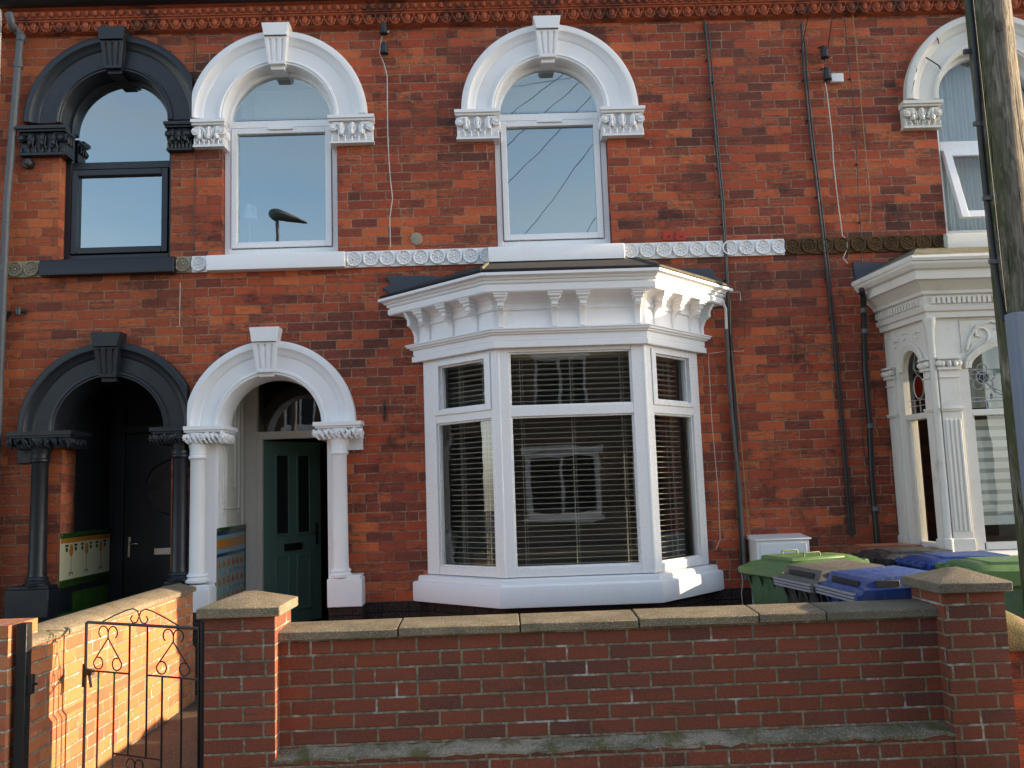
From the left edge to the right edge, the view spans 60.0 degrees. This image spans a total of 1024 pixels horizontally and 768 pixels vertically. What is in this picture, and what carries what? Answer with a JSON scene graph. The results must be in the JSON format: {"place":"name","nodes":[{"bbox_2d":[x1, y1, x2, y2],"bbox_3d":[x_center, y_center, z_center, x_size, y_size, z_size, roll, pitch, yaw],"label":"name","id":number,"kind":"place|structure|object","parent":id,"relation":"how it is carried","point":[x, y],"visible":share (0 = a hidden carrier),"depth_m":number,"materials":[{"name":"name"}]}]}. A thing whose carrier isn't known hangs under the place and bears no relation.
{"place":"outdoors","nodes":[
{"label":"outdoors","id":0,"kind":"place"},
{"bbox_2d":[99,698,196,767],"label":"path","id":1,"kind":"structure","parent":0,"point":[171,745],"depth_m":5.98,"materials":[{"name":"concrete"}]},
{"bbox_2d":[12,622,37,767],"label":"gate post","id":2,"kind":"object","parent":1,"relation":"on","point":[25,683],"visible":1,"depth_m":4.71,"materials":[{"name":"black metal"}]},
{"bbox_2d":[200,620,203,767],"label":"gate post","id":3,"kind":"object","parent":1,"relation":"on","point":[202,704],"visible":0.49,"depth_m":4.77,"materials":[{"name":"black metal"}]},
{"bbox_2d":[82,608,200,767],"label":"garden gate","id":4,"kind":"structure","parent":3,"relation":"attached to","point":[89,672],"depth_m":5.01,"materials":[{"name":"black metal"}]},
{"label":"neighbouring yard","id":5,"kind":"structure","parent":0,"visible":0},
{"bbox_2d":[0,618,37,767],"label":"brick pier","id":6,"kind":"structure","parent":5,"relation":"on","point":[8,628],"depth_m":4.69,"materials":[{"name":"red brick"}]},
{"bbox_2d":[28,583,196,767],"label":"path wall","id":7,"kind":"structure","parent":5,"relation":"on","point":[56,714],"depth_m":5.74,"materials":[{"name":"brick"}]},
{"bbox_2d":[0,0,318,622],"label":"terraced house","id":8,"kind":"structure","parent":5,"relation":"on","point":[95,451],"depth_m":8.27,"materials":[{"name":"brick"}]},
{"bbox_2d":[0,9,1,70],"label":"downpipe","id":9,"kind":"object","parent":8,"relation":"attached to","point":[0,35],"visible":1,"depth_m":8.27,"materials":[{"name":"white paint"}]},
{"bbox_2d":[0,11,25,471],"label":"downpipe","id":10,"kind":"object","parent":8,"relation":"attached to","point":[17,31],"visible":1,"depth_m":8.11,"materials":[{"name":"black plastic"}]},
{"bbox_2d":[16,307,27,315],"bbox_3d":[-4.448,-0.654,8.047,0.052,0.071,0.102,-4,-7,17],"label":"wall light","id":11,"kind":"object","parent":8,"relation":"attached to","point":[19,310],"visible":1,"depth_m":8.02,"materials":[{"name":"black plastic"}]},
{"bbox_2d":[22,158,34,169],"bbox_3d":[-4.484,-2.047,8.212,0.104,0.102,0.084,-2,-7,-1],"label":"security camera","id":12,"kind":"object","parent":8,"relation":"attached to","point":[28,163],"visible":1,"depth_m":8.21,"materials":[{"name":"black plastic"}]},
{"bbox_2d":[64,80,170,259],"bbox_3d":[-3.693,-2.031,8.413,1.020,1.800,0.102,-2,-7,-1],"label":"window","id":13,"kind":"structure","parent":8,"relation":"in","point":[75,171],"depth_m":8.35,"materials":[{"name":"black plastic"}]},
{"bbox_2d":[123,434,171,597],"bbox_3d":[-3.460,1.622,8.833,0.805,2.270,0.093,-2,-7,-1],"label":"front door","id":14,"kind":"structure","parent":8,"relation":"in","point":[147,508],"depth_m":8.87,"materials":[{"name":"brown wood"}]},
{"bbox_2d":[193,33,194,253],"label":"cable","id":15,"kind":"object","parent":8,"relation":"attached to","point":[194,159],"visible":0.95,"depth_m":8.25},
{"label":"front yard","id":16,"kind":"structure","parent":0,"visible":0},
{"bbox_2d":[196,567,1020,767],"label":"garden wall","id":17,"kind":"structure","parent":16,"relation":"on","point":[922,678],"depth_m":4.80,"materials":[{"name":"brick"}]},
{"bbox_2d":[738,549,869,604],"bbox_3d":[2.239,1.788,6.689,0.798,1.053,0.590,0,-7,-17],"label":"wheelie bin","id":18,"kind":"object","parent":16,"relation":"on","point":[763,571],"visible":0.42,"depth_m":6.62,"materials":[{"name":"green plastic"}]},
{"bbox_2d":[773,559,883,602],"bbox_3d":[2.301,1.729,6.032,0.814,1.012,0.590,-1,-7,-9],"label":"wheelie bin","id":19,"kind":"object","parent":16,"relation":"on","point":[797,582],"visible":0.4,"depth_m":6.00,"materials":[{"name":"black plastic"}]},
{"bbox_2d":[814,565,925,601],"bbox_3d":[2.389,1.652,5.438,0.814,1.012,0.590,-1,-7,-5],"label":"wheelie bin","id":20,"kind":"object","parent":16,"relation":"on","point":[875,583],"visible":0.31,"depth_m":5.32,"materials":[{"name":"blue plastic"}]},
{"bbox_2d":[827,542,922,554],"bbox_3d":[3.171,1.893,7.476,0.798,1.063,0.590,-2,-7,-1],"label":"wheelie bin","id":21,"kind":"object","parent":16,"relation":"on","point":[853,548],"visible":0.19,"depth_m":7.45,"materials":[{"name":"brown plastic"}]},
{"bbox_2d":[767,0,1023,555],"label":"terraced house","id":22,"kind":"structure","parent":16,"relation":"on","point":[920,273],"depth_m":8.23,"materials":[{"name":"brick"}]},
{"bbox_2d":[818,45,828,60],"bbox_3d":[2.953,-3.144,8.428,0.111,0.177,0.080,-7,-9,39],"label":"insulator","id":23,"kind":"object","parent":22,"relation":"attached to","point":[824,53],"visible":1,"depth_m":8.39,"materials":[{"name":"black plastic"}]},
{"bbox_2d":[827,0,834,47],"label":"overhead wire","id":24,"kind":"object","parent":23,"relation":"attached to","point":[831,23],"visible":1,"depth_m":8.20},
{"bbox_2d":[800,23,851,535],"bbox_3d":[2.891,-1.042,8.222,0.143,4.841,0.049,-2,-7,-1],"label":"cable","id":25,"kind":"object","parent":22,"relation":"attached to","point":[817,197],"visible":1,"depth_m":8.19,"materials":[{"name":"black plastic"}]},
{"bbox_2d":[802,0,810,43],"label":"overhead wire","id":26,"kind":"object","parent":25,"relation":"attached to","point":[806,22],"visible":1,"depth_m":8.29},
{"bbox_2d":[820,67,831,82],"bbox_3d":[2.970,-2.928,8.403,0.111,0.177,0.080,-7,-9,39],"label":"insulator","id":27,"kind":"object","parent":22,"relation":"attached to","point":[827,74],"visible":1,"depth_m":8.37,"materials":[{"name":"black plastic"}]},
{"bbox_2d":[804,41,853,535],"bbox_3d":[2.918,-0.957,8.215,0.128,4.669,0.045,-2,-7,-1],"label":"cable","id":28,"kind":"object","parent":22,"relation":"attached to","point":[806,72],"visible":1,"depth_m":8.18,"materials":[{"name":"black plastic"}]},
{"bbox_2d":[825,83,847,263],"bbox_3d":[3.048,-1.984,8.323,0.097,1.757,0.010,-2,-7,-1],"label":"cable","id":29,"kind":"object","parent":22,"relation":"attached to","point":[834,170],"visible":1,"depth_m":8.32,"materials":[{"name":"white plastic"}]},
{"bbox_2d":[830,73,843,83],"bbox_3d":[3.088,-2.906,8.439,0.118,0.085,0.045,-2,-7,-1],"label":"junction box","id":30,"kind":"object","parent":22,"relation":"attached to","point":[837,78],"visible":0.91,"depth_m":8.42,"materials":[{"name":"white plastic"}]},
{"bbox_2d":[844,15,861,261],"bbox_3d":[3.216,-2.223,8.370,0.074,2.670,0.041,-2,-7,-1],"label":"cable","id":31,"kind":"object","parent":22,"relation":"on","point":[856,164],"visible":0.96,"depth_m":8.36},
{"bbox_2d":[852,14,870,224],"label":"cable","id":32,"kind":"object","parent":22,"relation":"attached to","point":[862,118],"visible":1,"depth_m":8.39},
{"bbox_2d":[859,287,880,542],"bbox_3d":[3.235,0.766,7.897,0.130,3.295,0.165,-2,-7,-1],"label":"downpipe","id":33,"kind":"object","parent":22,"relation":"attached to","point":[870,426],"visible":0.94,"depth_m":7.99,"materials":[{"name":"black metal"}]},
{"bbox_2d":[937,55,1023,232],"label":"window","id":34,"kind":"structure","parent":22,"relation":"in","point":[964,210],"depth_m":8.61,"materials":[{"name":"white plastic"}]},
{"bbox_2d":[975,419,1014,524],"bbox_3d":[4.607,0.726,7.529,1.600,0.885,0.022,-2,-7,-1],"label":"pleated blind","id":35,"kind":"object","parent":22,"relation":"attached to","point":[995,480],"depth_m":7.51,"materials":[{"name":"white fabric"}]},
{"bbox_2d":[850,547,953,565],"bbox_3d":[3.158,1.831,6.939,0.798,1.063,0.590,-2,-7,3],"label":"wheelie bin","id":36,"kind":"object","parent":16,"relation":"on","point":[885,556],"visible":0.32,"depth_m":6.82,"materials":[{"name":"black plastic"}]},
{"bbox_2d":[895,551,1009,570],"bbox_3d":[3.286,1.761,6.385,0.798,1.063,0.590,-2,-7,3],"label":"wheelie bin","id":37,"kind":"object","parent":16,"relation":"on","point":[926,561],"visible":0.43,"depth_m":6.36,"materials":[{"name":"blue plastic"}]},
{"bbox_2d":[935,556,1023,618],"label":"wheelie bin","id":38,"kind":"object","parent":16,"relation":"on","point":[1005,567],"visible":0.29,"depth_m":5.62,"materials":[{"name":"green plastic"}]},
{"bbox_2d":[1005,610,1023,767],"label":"neighbour wall","id":39,"kind":"structure","parent":16,"relation":"on","point":[1015,627],"depth_m":4.87,"materials":[{"name":"brick"}]},
{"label":"pavement","id":40,"kind":"structure","parent":0,"visible":0},
{"bbox_2d":[963,0,1023,611],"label":"telegraph pole","id":41,"kind":"object","parent":40,"relation":"on","point":[991,51],"visible":1,"depth_m":4.63,"materials":[{"name":"brown wood"}]},
{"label":"ground","id":42,"kind":"structure","parent":0,"visible":0},
{"bbox_2d":[160,0,803,694],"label":"terraced house","id":43,"kind":"structure","parent":42,"relation":"on","point":[548,166],"depth_m":8.26,"materials":[{"name":"brick"}]},
{"bbox_2d":[242,204,257,241],"bbox_3d":[-2.523,-1.427,8.541,0.144,0.591,0.144,-2,-7,-1],"label":"table lamp","id":44,"kind":"object","parent":43,"relation":"on","point":[248,215],"visible":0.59,"depth_m":8.52,"materials":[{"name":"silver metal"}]},
{"bbox_2d":[225,72,337,254],"bbox_3d":[-2.175,-2.086,8.478,1.060,1.820,0.282,-2,-7,-1],"label":"window","id":45,"kind":"structure","parent":43,"relation":"in","point":[283,105],"depth_m":8.40,"materials":[{"name":"white plastic"}]},
{"bbox_2d":[264,441,321,621],"bbox_3d":[-2.243,1.514,9.110,0.088,1.845,0.780,-6,-8,33],"label":"front door","id":46,"kind":"structure","parent":43,"relation":"in","point":[292,480],"depth_m":9.12,"materials":[{"name":"green wood"}]},
{"bbox_2d":[380,21,387,37],"bbox_3d":[-1.225,-3.357,8.394,0.111,0.177,0.080,-7,-9,39],"label":"insulator","id":47,"kind":"object","parent":43,"relation":"attached to","point":[383,29],"visible":1,"depth_m":8.36,"materials":[{"name":"black plastic"}]},
{"bbox_2d":[379,31,392,246],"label":"cable","id":48,"kind":"object","parent":47,"relation":"hanging from","point":[388,141],"visible":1,"depth_m":8.29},
{"bbox_2d":[380,41,388,57],"bbox_3d":[-1.215,-3.161,8.371,0.111,0.177,0.080,-7,-9,39],"label":"insulator","id":49,"kind":"object","parent":43,"relation":"attached to","point":[384,49],"visible":1,"depth_m":8.34,"materials":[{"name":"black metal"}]},
{"bbox_2d":[383,400,385,421],"bbox_3d":[-1.152,0.239,8.007,0.024,0.200,0.045,1,-7,-24],"label":"wall hook","id":50,"kind":"object","parent":43,"relation":"attached to","point":[384,415],"depth_m":8.00,"materials":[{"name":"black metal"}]},
{"bbox_2d":[410,233,422,244],"bbox_3d":[-0.885,-1.345,8.216,0.116,0.116,0.012,-2,-7,-1],"label":"vent plug","id":51,"kind":"object","parent":43,"relation":"attached to","point":[416,238],"visible":1,"depth_m":8.21,"materials":[{"name":"beige plastic"}]},
{"bbox_2d":[423,350,500,577],"bbox_3d":[-0.424,0.695,7.678,0.904,1.890,0.089,-8,-9,42],"label":"bay window frame","id":52,"kind":"structure","parent":43,"relation":"in","point":[436,415],"depth_m":7.81,"materials":[{"name":"white plastic"}]},
{"bbox_2d":[448,362,495,564],"bbox_3d":[-0.323,0.674,7.750,0.580,1.805,0.056,-8,-9,42],"label":"venetian blind","id":53,"kind":"object","parent":43,"relation":"attached to","point":[462,448],"visible":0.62,"depth_m":7.78,"materials":[{"name":"white plastic"}]},
{"bbox_2d":[445,505,638,565],"bbox_3d":[0.381,1.836,9.981,2.400,0.850,1.000,-2,-7,-1],"label":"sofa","id":54,"kind":"object","parent":43,"relation":"in","point":[453,540],"visible":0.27,"depth_m":10.29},
{"bbox_2d":[494,65,610,246],"bbox_3d":[0.365,-2.168,8.524,1.060,1.820,0.282,-2,-7,-1],"label":"window","id":55,"kind":"structure","parent":43,"relation":"in","point":[546,99],"depth_m":8.44,"materials":[{"name":"white plastic"}]},
{"bbox_2d":[510,351,638,565],"bbox_3d":[0.519,0.617,7.508,1.190,1.805,0.056,-2,-7,-1],"label":"venetian blind","id":56,"kind":"object","parent":43,"relation":"attached to","point":[569,356],"visible":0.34,"depth_m":7.52,"materials":[{"name":"white plastic"}]},
{"bbox_2d":[499,345,652,577],"bbox_3d":[0.521,0.629,7.393,1.226,1.890,0.075,-2,-7,-1],"label":"bay window frame","id":57,"kind":"structure","parent":43,"relation":"in","point":[635,408],"depth_m":7.38,"materials":[{"name":"white plastic"}]},
{"bbox_2d":[662,231,672,239],"bbox_3d":[1.449,-1.381,8.235,0.094,0.085,0.049,-2,-7,-1],"label":"hook plate","id":58,"kind":"object","parent":43,"relation":"attached to","point":[667,235],"visible":1,"depth_m":8.25,"materials":[{"name":"orange paint"}]},
{"bbox_2d":[654,357,685,557],"bbox_3d":[1.306,0.621,7.769,0.056,1.805,0.570,-8,-9,42],"label":"venetian blind","id":59,"kind":"object","parent":43,"relation":"attached to","point":[664,396],"visible":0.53,"depth_m":7.87,"materials":[{"name":"white plastic"}]},
{"bbox_2d":[646,345,708,571],"bbox_3d":[1.415,0.635,7.709,0.089,1.890,0.845,-8,-9,42],"label":"bay window frame","id":60,"kind":"structure","parent":43,"relation":"in","point":[689,408],"depth_m":7.85,"materials":[{"name":"white plastic"}]},
{"bbox_2d":[675,231,685,239],"bbox_3d":[1.570,-1.381,8.236,0.094,0.085,0.049,-2,-7,-1],"label":"hook plate","id":61,"kind":"object","parent":43,"relation":"attached to","point":[680,235],"visible":1,"depth_m":8.25,"materials":[{"name":"orange paint"}]},
{"bbox_2d":[708,351,734,549],"bbox_3d":[1.965,0.588,8.005,0.374,1.787,0.006,-2,-7,-1],"label":"cable","id":62,"kind":"object","parent":43,"relation":"attached to","point":[713,439],"visible":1,"depth_m":8.01,"materials":[{"name":"white plastic"}]},
{"bbox_2d":[703,20,741,573],"bbox_3d":[1.961,-0.895,8.192,0.086,5.195,0.048,-2,-7,-1],"label":"cable","id":63,"kind":"object","parent":43,"relation":"attached to","point":[707,60],"visible":0.95,"depth_m":8.21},
{"bbox_2d":[698,0,704,33],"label":"overhead wire","id":64,"kind":"object","parent":63,"relation":"attached to","point":[701,16],"visible":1,"depth_m":8.27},
{"bbox_2d":[707,24,739,469],"bbox_3d":[1.983,-0.878,8.192,0.062,5.160,0.045,-2,-7,-1],"label":"cable","id":65,"kind":"object","parent":43,"relation":"attached to","point":[712,82],"visible":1,"depth_m":8.28,"materials":[{"name":"black plastic"}]},
{"bbox_2d":[720,299,727,328],"bbox_3d":[1.934,-0.577,8.045,0.043,0.363,0.184,-5,-7,22],"label":"pipe","id":66,"kind":"object","parent":43,"relation":"attached to","point":[725,313],"visible":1,"depth_m":8.06,"materials":[{"name":"white plastic"}]},
{"bbox_2d":[724,329,746,579],"bbox_3d":[2.010,0.617,7.980,0.069,2.256,0.039,-2,-7,-1],"label":"pipe","id":67,"kind":"object","parent":43,"relation":"attached to","point":[735,450],"visible":1,"depth_m":7.97,"materials":[{"name":"grey metal"}]},
{"bbox_2d":[730,300,749,561],"bbox_3d":[2.053,0.426,8.020,0.062,2.409,0.009,-2,-7,-1],"label":"cable","id":68,"kind":"object","parent":43,"relation":"attached to","point":[740,434],"visible":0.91,"depth_m":8.01,"materials":[{"name":"black plastic"}]},
{"bbox_2d":[741,259,744,338],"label":"cable","id":69,"kind":"object","parent":43,"relation":"attached to","point":[743,301],"visible":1,"depth_m":8.16,"materials":[{"name":"black plastic"}]},
{"bbox_2d":[746,533,810,604],"bbox_3d":[2.350,1.640,7.774,0.490,0.632,0.285,-2,-7,-1],"label":"meter box","id":70,"kind":"object","parent":43,"relation":"attached to","point":[759,545],"visible":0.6,"depth_m":7.67,"materials":[{"name":"white plastic"}]},
{"bbox_2d":[760,542,806,555],"bbox_3d":[2.355,1.640,7.643,0.405,0.540,0.008,-2,-7,-1],"label":"door","id":71,"kind":"structure","parent":70,"relation":"in","point":[765,548],"depth_m":7.67,"materials":[{"name":"white plastic"}]}
]}

